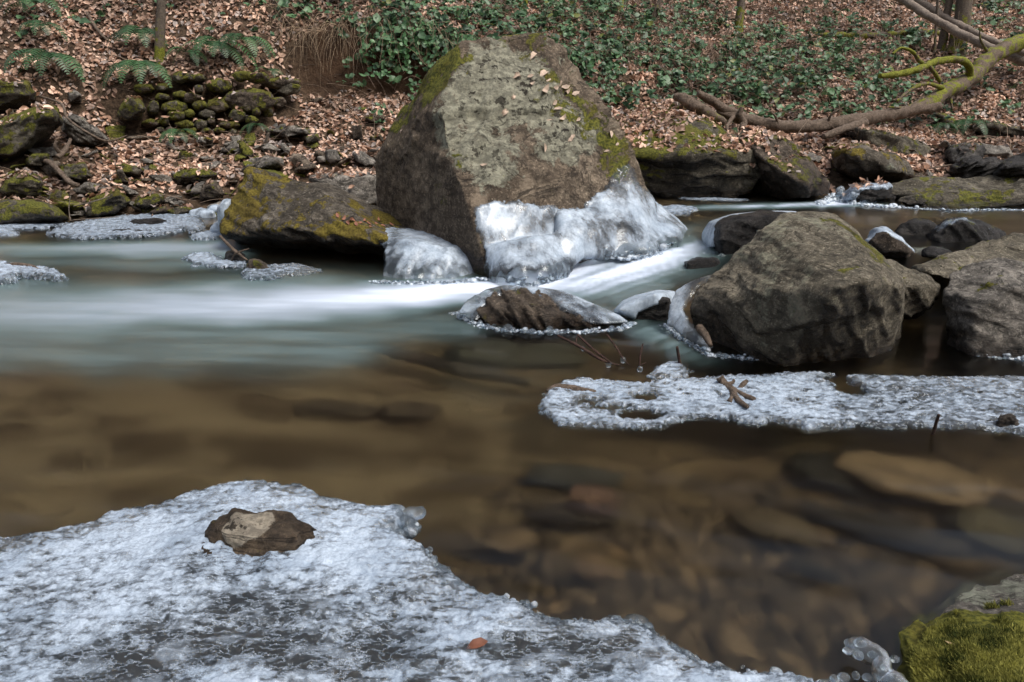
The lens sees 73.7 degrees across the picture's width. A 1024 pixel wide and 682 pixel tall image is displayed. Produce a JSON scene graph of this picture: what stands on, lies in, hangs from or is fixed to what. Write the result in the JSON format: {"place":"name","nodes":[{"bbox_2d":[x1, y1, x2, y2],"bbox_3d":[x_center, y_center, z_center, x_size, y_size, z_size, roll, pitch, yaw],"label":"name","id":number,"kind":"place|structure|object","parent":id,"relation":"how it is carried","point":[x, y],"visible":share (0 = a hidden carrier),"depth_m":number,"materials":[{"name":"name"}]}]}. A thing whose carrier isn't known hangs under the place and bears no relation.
{"place":"outdoors","nodes":[
{"label":"outdoors","id":0,"kind":"place"},
{"bbox_2d":[0,194,1023,681],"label":"water","id":1,"kind":"structure","parent":0,"point":[142,372],"depth_m":2.06,"materials":[{"name":"liquid"}]},
{"bbox_2d":[0,222,67,236],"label":"ice sheet","id":2,"kind":"object","parent":1,"relation":"on","point":[8,230],"visible":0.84,"depth_m":5.33,"materials":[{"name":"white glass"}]},
{"bbox_2d":[0,260,68,284],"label":"ice sheet","id":3,"kind":"object","parent":1,"relation":"on","point":[10,274],"visible":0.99,"depth_m":3.89,"materials":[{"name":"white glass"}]},
{"bbox_2d":[82,188,130,217],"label":"rock","id":4,"kind":"object","parent":1,"relation":"in","point":[116,202],"visible":0.77,"depth_m":5.66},
{"bbox_2d":[46,213,205,239],"bbox_3d":[-3.019,-0.919,5.421,1.132,0.042,1.075,-6,21,-17],"label":"ice sheet","id":5,"kind":"object","parent":1,"relation":"on","point":[93,229],"visible":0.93,"depth_m":5.28,"materials":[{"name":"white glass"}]},
{"bbox_2d":[133,193,164,209],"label":"rock","id":6,"kind":"object","parent":1,"relation":"in","point":[146,202],"visible":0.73,"depth_m":5.85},
{"bbox_2d":[169,207,191,213],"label":"stone","id":7,"kind":"object","parent":1,"relation":"in","point":[179,210],"visible":0.56,"depth_m":5.85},
{"bbox_2d":[189,230,223,240],"bbox_3d":[-2.226,-0.782,5.049,0.300,0.040,0.338,0,20,0],"label":"ice sheet","id":8,"kind":"object","parent":1,"relation":"on","point":[206,235],"visible":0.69,"depth_m":4.96,"materials":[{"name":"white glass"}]},
{"bbox_2d":[181,252,246,268],"bbox_3d":[-1.892,-0.498,4.267,0.613,0.041,0.291,14,24,33],"label":"ice sheet","id":9,"kind":"object","parent":1,"relation":"on","point":[206,259],"visible":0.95,"depth_m":4.21,"materials":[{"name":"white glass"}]},
{"bbox_2d":[219,235,248,260],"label":"twig","id":10,"kind":"object","parent":9,"relation":"on","point":[232,248],"visible":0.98,"depth_m":4.20,"materials":[{"name":"brown wood"}]},
{"bbox_2d":[201,507,315,556],"bbox_3d":[-0.574,0.481,1.540,0.282,0.170,0.152,0,20,0],"label":"stone","id":11,"kind":"object","parent":1,"relation":"in","point":[244,532],"visible":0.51,"depth_m":1.51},
{"bbox_2d":[240,262,322,280],"bbox_3d":[-1.374,-0.417,4.046,0.453,0.040,0.344,-12,23,-30],"label":"ice sheet","id":12,"kind":"object","parent":1,"relation":"on","point":[274,271],"visible":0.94,"depth_m":3.98,"materials":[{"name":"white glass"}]},
{"bbox_2d":[309,171,376,205],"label":"boulder","id":13,"kind":"object","parent":1,"relation":"in","point":[364,188],"visible":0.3,"depth_m":5.90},
{"bbox_2d":[0,479,831,681],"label":"ice sheet","id":14,"kind":"object","parent":1,"relation":"on","point":[353,592],"visible":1,"depth_m":1.33,"materials":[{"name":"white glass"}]},
{"bbox_2d":[468,637,487,648],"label":"leaf","id":15,"kind":"object","parent":14,"relation":"on","point":[475,643],"visible":1,"depth_m":1.26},
{"bbox_2d":[557,334,619,365],"bbox_3d":[0.294,0.047,2.662,0.265,0.117,0.099,6,21,17],"label":"twig","id":16,"kind":"object","parent":1,"relation":"on","point":[606,360],"visible":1,"depth_m":2.64,"materials":[{"name":"wood"}]},
{"bbox_2d":[613,290,674,320],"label":"stone","id":17,"kind":"object","parent":1,"relation":"in","point":[653,305],"visible":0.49,"depth_m":3.17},
{"bbox_2d":[646,361,693,379],"bbox_3d":[0.606,0.115,2.594,0.154,0.034,0.215,9,22,24],"label":"ice sheet","id":18,"kind":"object","parent":1,"relation":"on","point":[672,369],"visible":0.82,"depth_m":2.57,"materials":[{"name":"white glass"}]},
{"bbox_2d":[663,204,699,214],"bbox_3d":[1.314,-1.031,5.380,0.348,0.046,0.497,0,20,0],"label":"ice sheet","id":19,"kind":"object","parent":1,"relation":"on","point":[677,209],"visible":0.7,"depth_m":5.34,"materials":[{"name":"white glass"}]},
{"bbox_2d":[617,101,760,197],"bbox_3d":[1.676,-1.911,6.660,1.532,0.818,2.187,6,21,17],"label":"boulder","id":20,"kind":"object","parent":1,"relation":"on","point":[679,171],"visible":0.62,"depth_m":5.88,"materials":[{"name":"stone"}]},
{"bbox_2d":[673,93,726,125],"bbox_3d":[1.791,-2.216,6.526,0.522,0.300,0.148,6,21,17],"label":"rotten log","id":21,"kind":"object","parent":20,"relation":"on","point":[689,102],"visible":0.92,"depth_m":6.49,"materials":[{"name":"brown wood"}]},
{"bbox_2d":[684,257,719,268],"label":"stone","id":22,"kind":"object","parent":1,"relation":"in","point":[700,262],"visible":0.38,"depth_m":4.01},
{"bbox_2d":[679,197,748,200],"bbox_3d":[1.746,-1.226,5.925,0.696,0.035,0.213,4,20,11],"label":"ice sheet","id":23,"kind":"object","parent":1,"relation":"on","point":[718,199],"visible":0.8,"depth_m":5.90,"materials":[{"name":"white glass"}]},
{"bbox_2d":[537,370,1023,434],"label":"ice sheet","id":24,"kind":"object","parent":1,"relation":"on","point":[981,402],"visible":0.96,"depth_m":2.32,"materials":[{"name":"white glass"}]},
{"bbox_2d":[546,383,595,391],"bbox_3d":[0.210,0.170,2.432,0.179,0.035,0.045,2,20,6],"label":"driftwood","id":25,"kind":"object","parent":24,"relation":"on","point":[572,387],"visible":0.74,"depth_m":2.42,"materials":[{"name":"brown wood"}]},
{"bbox_2d":[716,375,755,408],"bbox_3d":[0.789,0.182,2.370,0.116,0.053,0.233,0,20,0],"label":"driftwood","id":26,"kind":"object","parent":24,"relation":"on","point":[732,389],"visible":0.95,"depth_m":2.37,"materials":[{"name":"brown wood"}]},
{"bbox_2d":[996,413,1019,426],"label":"stone","id":27,"kind":"object","parent":24,"relation":"on","point":[1007,420],"visible":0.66,"depth_m":2.15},
{"bbox_2d":[659,211,905,366],"bbox_3d":[1.298,-0.181,3.074,0.894,0.779,1.287,19,27,41],"label":"boulder","id":28,"kind":"object","parent":1,"relation":"in","point":[790,289],"visible":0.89,"depth_m":2.66,"materials":[{"name":"stone"}]},
{"bbox_2d":[695,324,712,346],"bbox_3d":[0.793,-0.023,2.802,0.036,0.062,0.129,-4,20,-10],"label":"driftwood","id":29,"kind":"object","parent":28,"relation":"on","point":[701,330],"visible":1,"depth_m":2.79,"materials":[{"name":"brown wood"}]},
{"bbox_2d":[737,128,829,199],"bbox_3d":[2.432,-1.610,6.173,0.822,0.608,1.213,6,21,16],"label":"boulder","id":30,"kind":"object","parent":1,"relation":"on","point":[777,180],"visible":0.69,"depth_m":5.80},
{"bbox_2d":[887,259,940,319],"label":"boulder","id":31,"kind":"object","parent":1,"relation":"in","point":[922,292],"visible":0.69,"depth_m":2.92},
{"bbox_2d":[830,574,1023,681],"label":"boulder","id":32,"kind":"object","parent":1,"relation":"in","point":[981,628],"visible":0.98,"depth_m":1.23,"materials":[{"name":"plant"}]},
{"bbox_2d":[921,246,951,257],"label":"stone","id":33,"kind":"object","parent":1,"relation":"in","point":[931,252],"visible":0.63,"depth_m":3.83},
{"bbox_2d":[892,175,1023,210],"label":"layered rock","id":34,"kind":"object","parent":1,"relation":"in","point":[987,192],"visible":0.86,"depth_m":5.62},
{"bbox_2d":[949,155,1005,177],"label":"rock","id":35,"kind":"object","parent":34,"relation":"on","point":[971,166],"visible":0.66,"depth_m":6.20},
{"bbox_2d":[925,217,1005,242],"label":"wet rock","id":36,"kind":"object","parent":1,"relation":"in","point":[960,229],"visible":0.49,"depth_m":4.22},
{"bbox_2d":[942,257,1023,360],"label":"boulder","id":37,"kind":"object","parent":1,"relation":"in","point":[983,303],"visible":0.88,"depth_m":2.75,"materials":[{"name":"stone"}]},
{"bbox_2d":[0,0,1023,217],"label":"ground","id":38,"kind":"structure","parent":0,"point":[111,104],"depth_m":7.53,"materials":[{"name":"plant"}]},
{"bbox_2d":[0,79,35,114],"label":"boulder","id":39,"kind":"object","parent":38,"relation":"on","point":[14,98],"visible":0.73,"depth_m":6.47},
{"bbox_2d":[0,172,43,198],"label":"rock","id":40,"kind":"object","parent":38,"relation":"on","point":[24,187],"visible":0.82,"depth_m":5.72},
{"bbox_2d":[0,0,60,18],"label":"fern","id":41,"kind":"object","parent":38,"relation":"on","point":[53,2],"visible":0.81,"depth_m":7.48,"materials":[{"name":"green plant"}]},
{"bbox_2d":[0,104,63,160],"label":"boulder","id":42,"kind":"object","parent":38,"relation":"on","point":[22,134],"visible":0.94,"depth_m":6.04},
{"bbox_2d":[38,95,126,141],"bbox_3d":[-4.165,-2.085,6.383,1.179,0.403,0.318,9,22,24],"label":"branch","id":43,"kind":"object","parent":42,"relation":"on","point":[68,119],"visible":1,"depth_m":6.24,"materials":[{"name":"brown wood"}]},
{"bbox_2d":[0,199,68,223],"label":"rock","id":44,"kind":"object","parent":38,"relation":"on","point":[12,211],"visible":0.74,"depth_m":5.41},
{"bbox_2d":[25,153,49,167],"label":"rock","id":45,"kind":"object","parent":38,"relation":"on","point":[34,159],"visible":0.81,"depth_m":6.09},
{"bbox_2d":[16,19,67,40],"bbox_3d":[-5.024,-3.291,7.235,0.528,0.209,0.340,8,21,20],"label":"fern","id":46,"kind":"object","parent":38,"relation":"on","point":[35,22],"visible":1,"depth_m":7.20,"materials":[{"name":"green plant"}]},
{"bbox_2d":[3,48,84,81],"bbox_3d":[-4.742,-2.774,6.868,0.795,0.317,0.511,0,20,0],"label":"fern","id":47,"kind":"object","parent":38,"relation":"on","point":[35,52],"visible":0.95,"depth_m":6.82,"materials":[{"name":"green plant"}]},
{"bbox_2d":[40,161,60,177],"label":"stone","id":48,"kind":"object","parent":38,"relation":"on","point":[49,170],"visible":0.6,"depth_m":6.10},
{"bbox_2d":[43,159,79,187],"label":"branch","id":49,"kind":"object","parent":48,"relation":"on","point":[60,172],"visible":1,"depth_m":5.94,"materials":[{"name":"brown wood"}]},
{"bbox_2d":[46,190,70,201],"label":"stone","id":50,"kind":"object","parent":38,"relation":"on","point":[58,195],"visible":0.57,"depth_m":5.77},
{"bbox_2d":[53,200,82,212],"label":"stone","id":51,"kind":"object","parent":38,"relation":"on","point":[62,206],"visible":0.52,"depth_m":5.74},
{"bbox_2d":[68,89,81,103],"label":"stone","id":52,"kind":"object","parent":38,"relation":"on","point":[74,96],"visible":0.92,"depth_m":6.86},
{"bbox_2d":[60,162,92,182],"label":"rock","id":53,"kind":"object","parent":38,"relation":"on","point":[81,173],"visible":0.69,"depth_m":6.02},
{"bbox_2d":[53,138,71,158],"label":"branch","id":54,"kind":"object","parent":53,"relation":"on","point":[60,154],"visible":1,"depth_m":6.02,"materials":[{"name":"brown wood"}]},
{"bbox_2d":[61,114,108,147],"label":"flat rock","id":55,"kind":"object","parent":38,"relation":"on","point":[78,136],"visible":0.84,"depth_m":6.50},
{"bbox_2d":[71,182,108,195],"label":"flat rock","id":56,"kind":"object","parent":38,"relation":"on","point":[84,188],"visible":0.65,"depth_m":5.93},
{"bbox_2d":[105,125,125,140],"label":"stone","id":57,"kind":"object","parent":38,"relation":"on","point":[111,133],"visible":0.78,"depth_m":6.90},
{"bbox_2d":[116,169,127,183],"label":"stone","id":58,"kind":"object","parent":38,"relation":"on","point":[121,175],"visible":0.93,"depth_m":6.06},
{"bbox_2d":[110,182,138,195],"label":"flat rock","id":59,"kind":"object","parent":38,"relation":"on","point":[129,191],"visible":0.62,"depth_m":5.95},
{"bbox_2d":[115,163,143,176],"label":"rock","id":60,"kind":"object","parent":38,"relation":"on","point":[131,170],"visible":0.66,"depth_m":6.15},
{"bbox_2d":[116,97,145,120],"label":"stone","id":61,"kind":"object","parent":38,"relation":"on","point":[132,109],"visible":0.99,"depth_m":6.70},
{"bbox_2d":[101,59,171,88],"bbox_3d":[-3.882,-2.698,6.930,0.813,0.300,0.506,0,20,0],"label":"fern","id":62,"kind":"object","parent":38,"relation":"on","point":[140,64],"visible":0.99,"depth_m":6.88,"materials":[{"name":"green plant"}]},
{"bbox_2d":[105,25,168,49],"bbox_3d":[-3.991,-3.221,7.278,0.579,0.258,0.503,14,24,34],"label":"fern","id":63,"kind":"object","parent":38,"relation":"on","point":[131,29],"visible":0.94,"depth_m":7.14,"materials":[{"name":"green plant"}]},
{"bbox_2d":[130,218,166,223],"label":"wet rock","id":64,"kind":"object","parent":38,"relation":"on","point":[148,221],"visible":0.2,"depth_m":5.43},
{"bbox_2d":[154,0,165,63],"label":"tree","id":65,"kind":"object","parent":38,"relation":"on","point":[159,42],"visible":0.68,"depth_m":7.13,"materials":[{"name":"brown plant"}]},
{"bbox_2d":[148,174,172,182],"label":"stone","id":66,"kind":"object","parent":38,"relation":"on","point":[162,178],"visible":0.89,"depth_m":6.15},
{"bbox_2d":[159,128,197,142],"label":"fern","id":67,"kind":"object","parent":38,"relation":"on","point":[170,132],"visible":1,"depth_m":6.67,"materials":[{"name":"green plant"}]},
{"bbox_2d":[165,46,206,65],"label":"fern","id":68,"kind":"object","parent":38,"relation":"on","point":[193,52],"visible":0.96,"depth_m":7.08,"materials":[{"name":"green plant"}]},
{"bbox_2d":[173,168,217,183],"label":"rock","id":69,"kind":"object","parent":38,"relation":"on","point":[185,175],"visible":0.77,"depth_m":6.12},
{"bbox_2d":[188,208,215,217],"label":"ice dome","id":70,"kind":"structure","parent":38,"relation":"on","point":[204,213],"depth_m":5.80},
{"bbox_2d":[199,180,224,200],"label":"rock","id":71,"kind":"object","parent":38,"relation":"on","point":[211,191],"visible":0.81,"depth_m":6.00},
{"bbox_2d":[172,36,256,69],"bbox_3d":[-3.155,-3.029,7.202,0.774,0.341,0.506,-14,24,-33],"label":"fern","id":72,"kind":"object","parent":38,"relation":"on","point":[201,42],"visible":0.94,"depth_m":7.13,"materials":[{"name":"green plant"}]},
{"bbox_2d":[134,70,300,133],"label":"dry stone wall","id":73,"kind":"structure","parent":38,"relation":"on","point":[249,100],"depth_m":6.96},
{"bbox_2d":[224,249,245,260],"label":"stone","id":74,"kind":"object","parent":38,"relation":"on","point":[229,254],"visible":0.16,"depth_m":4.23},
{"bbox_2d":[213,33,274,58],"bbox_3d":[-2.854,-3.116,7.213,0.633,0.258,0.417,0,20,0],"label":"fern","id":75,"kind":"object","parent":38,"relation":"on","point":[237,36],"visible":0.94,"depth_m":7.18,"materials":[{"name":"green plant"}]},
{"bbox_2d":[239,141,253,157],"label":"stone","id":76,"kind":"object","parent":38,"relation":"on","point":[246,150],"visible":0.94,"depth_m":6.58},
{"bbox_2d":[246,259,268,268],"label":"stone","id":77,"kind":"object","parent":38,"relation":"on","point":[256,263],"visible":0.16,"depth_m":4.04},
{"bbox_2d":[253,155,283,169],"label":"rock","id":78,"kind":"object","parent":38,"relation":"on","point":[268,163],"visible":0.81,"depth_m":6.34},
{"bbox_2d":[261,143,281,154],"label":"stone","id":79,"kind":"object","parent":38,"relation":"on","point":[271,148],"visible":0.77,"depth_m":6.60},
{"bbox_2d":[266,123,310,137],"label":"flat rock","id":80,"kind":"object","parent":38,"relation":"on","point":[292,131],"visible":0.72,"depth_m":6.81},
{"bbox_2d":[288,153,310,176],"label":"stone","id":81,"kind":"object","parent":38,"relation":"on","point":[300,158],"visible":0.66,"depth_m":6.43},
{"bbox_2d":[294,163,316,173],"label":"stone","id":82,"kind":"object","parent":38,"relation":"on","point":[304,169],"visible":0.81,"depth_m":6.36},
{"bbox_2d":[325,149,340,165],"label":"flat rock","id":83,"kind":"object","parent":38,"relation":"on","point":[332,157],"visible":0.98,"depth_m":6.45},
{"bbox_2d":[219,166,490,284],"bbox_3d":[-1.011,-0.735,4.628,2.483,0.832,1.236,14,24,33],"label":"boulder","id":84,"kind":"object","parent":38,"relation":"on","point":[270,209],"visible":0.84,"depth_m":4.36,"materials":[{"name":"stone"}]},
{"bbox_2d":[217,198,230,224],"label":"ice dome","id":85,"kind":"structure","parent":84,"relation":"on","point":[223,205],"depth_m":4.85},
{"bbox_2d":[352,124,362,139],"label":"stone","id":86,"kind":"object","parent":38,"relation":"on","point":[357,132],"visible":0.93,"depth_m":6.86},
{"bbox_2d":[352,151,375,167],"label":"flat rock","id":87,"kind":"object","parent":38,"relation":"on","point":[364,159],"visible":0.91,"depth_m":6.49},
{"bbox_2d":[365,113,385,123],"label":"stone","id":88,"kind":"object","parent":38,"relation":"on","point":[371,119],"visible":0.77,"depth_m":7.09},
{"bbox_2d":[0,0,1023,214],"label":"ivy","id":89,"kind":"object","parent":38,"relation":"on","point":[597,29],"visible":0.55,"depth_m":7.81,"materials":[{"name":"plant"}]},
{"bbox_2d":[9,0,1023,138],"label":"bramble cover","id":90,"kind":"object","parent":38,"relation":"on","point":[761,90],"visible":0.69,"depth_m":7.93,"materials":[{"name":"green plant"}]},
{"bbox_2d":[375,33,686,286],"bbox_3d":[0.136,-1.182,4.554,2.244,1.634,2.251,0,20,0],"label":"boulder","id":91,"kind":"object","parent":38,"relation":"on","point":[522,207],"visible":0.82,"depth_m":4.24,"materials":[{"name":"stone"}]},
{"bbox_2d":[448,285,636,335],"bbox_3d":[0.134,-0.064,3.319,0.888,0.404,0.653,0,20,0],"label":"rock","id":92,"kind":"object","parent":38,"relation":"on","point":[509,308],"visible":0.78,"depth_m":3.13,"materials":[{"name":"stone"}]},
{"bbox_2d":[734,0,745,31],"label":"tree","id":93,"kind":"object","parent":38,"relation":"on","point":[741,5],"visible":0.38,"depth_m":9.43,"materials":[{"name":"green plant"}]},
{"bbox_2d":[701,210,795,256],"bbox_3d":[1.584,-0.594,4.485,0.847,0.586,0.691,0,20,0],"label":"wet rock","id":94,"kind":"object","parent":38,"relation":"on","point":[723,236],"visible":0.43,"depth_m":4.13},
{"bbox_2d":[814,182,903,207],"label":"ice","id":95,"kind":"structure","parent":38,"relation":"on","point":[868,196],"depth_m":5.65,"materials":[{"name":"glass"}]},
{"bbox_2d":[831,143,914,181],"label":"boulder","id":96,"kind":"object","parent":38,"relation":"on","point":[859,160],"visible":0.85,"depth_m":6.11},
{"bbox_2d":[815,29,939,39],"bbox_3d":[5.204,-4.339,9.665,1.827,0.163,0.305,-3,20,-8],"label":"mossy log","id":97,"kind":"object","parent":38,"relation":"on","point":[852,34],"visible":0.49,"depth_m":9.60,"materials":[{"name":"green plant"}]},
{"bbox_2d":[865,226,915,257],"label":"stone","id":98,"kind":"object","parent":38,"relation":"on","point":[884,241],"visible":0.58,"depth_m":3.88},
{"bbox_2d":[855,127,931,156],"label":"boulder","id":99,"kind":"object","parent":38,"relation":"on","point":[897,143],"visible":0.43,"depth_m":6.59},
{"bbox_2d":[696,90,942,138],"bbox_3d":[3.187,-2.265,6.825,2.906,0.457,0.352,-5,21,-15],"label":"fallen log","id":100,"kind":"object","parent":99,"relation":"on","point":[741,118],"visible":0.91,"depth_m":6.79,"materials":[{"name":"brown wood"}]},
{"bbox_2d":[878,28,1023,109],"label":"mossy tree","id":101,"kind":"object","parent":100,"relation":"on","point":[982,65],"visible":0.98,"depth_m":7.38,"materials":[{"name":"green wood"}]},
{"bbox_2d":[895,218,936,235],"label":"wet rock","id":102,"kind":"object","parent":38,"relation":"on","point":[918,226],"visible":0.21,"depth_m":4.44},
{"bbox_2d":[932,0,938,55],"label":"tree","id":103,"kind":"object","parent":38,"relation":"on","point":[935,26],"visible":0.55,"depth_m":9.18,"materials":[{"name":"brown plant"}]},
{"bbox_2d":[937,0,953,53],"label":"tree","id":104,"kind":"object","parent":38,"relation":"on","point":[942,42],"visible":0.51,"depth_m":9.26,"materials":[{"name":"brown plant"}]},
{"bbox_2d":[934,112,957,126],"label":"flat rock","id":105,"kind":"object","parent":38,"relation":"on","point":[943,120],"visible":0.59,"depth_m":7.40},
{"bbox_2d":[895,0,1023,66],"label":"bare pole","id":106,"kind":"object","parent":38,"relation":"on","point":[938,21],"visible":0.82,"depth_m":8.66,"materials":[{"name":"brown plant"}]},
{"bbox_2d":[947,0,972,55],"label":"tree","id":107,"kind":"object","parent":38,"relation":"on","point":[962,8],"visible":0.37,"depth_m":9.09,"materials":[{"name":"brown plant"}]},
{"bbox_2d":[944,142,986,163],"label":"rock","id":108,"kind":"object","parent":38,"relation":"on","point":[953,152],"visible":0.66,"depth_m":6.51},
{"bbox_2d":[911,232,1023,288],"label":"boulder","id":109,"kind":"object","parent":38,"relation":"on","point":[939,269],"visible":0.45,"depth_m":3.49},
{"bbox_2d":[914,0,1023,55],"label":"bare pole","id":110,"kind":"object","parent":38,"relation":"on","point":[963,25],"visible":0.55,"depth_m":9.04,"materials":[{"name":"brown plant"}]},
{"bbox_2d":[949,119,998,137],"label":"fern","id":111,"kind":"object","parent":38,"relation":"on","point":[966,121],"visible":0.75,"depth_m":7.31,"materials":[{"name":"green plant"}]},
{"bbox_2d":[965,121,1023,138],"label":"boulder","id":112,"kind":"object","parent":38,"relation":"on","point":[994,130],"visible":0.42,"depth_m":7.28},
{"bbox_2d":[983,143,1012,159],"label":"stone","id":113,"kind":"object","parent":38,"relation":"on","point":[1002,151],"visible":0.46,"depth_m":6.65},
{"bbox_2d":[993,153,1023,177],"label":"rock","id":114,"kind":"object","parent":38,"relation":"on","point":[1012,166],"visible":0.71,"depth_m":5.99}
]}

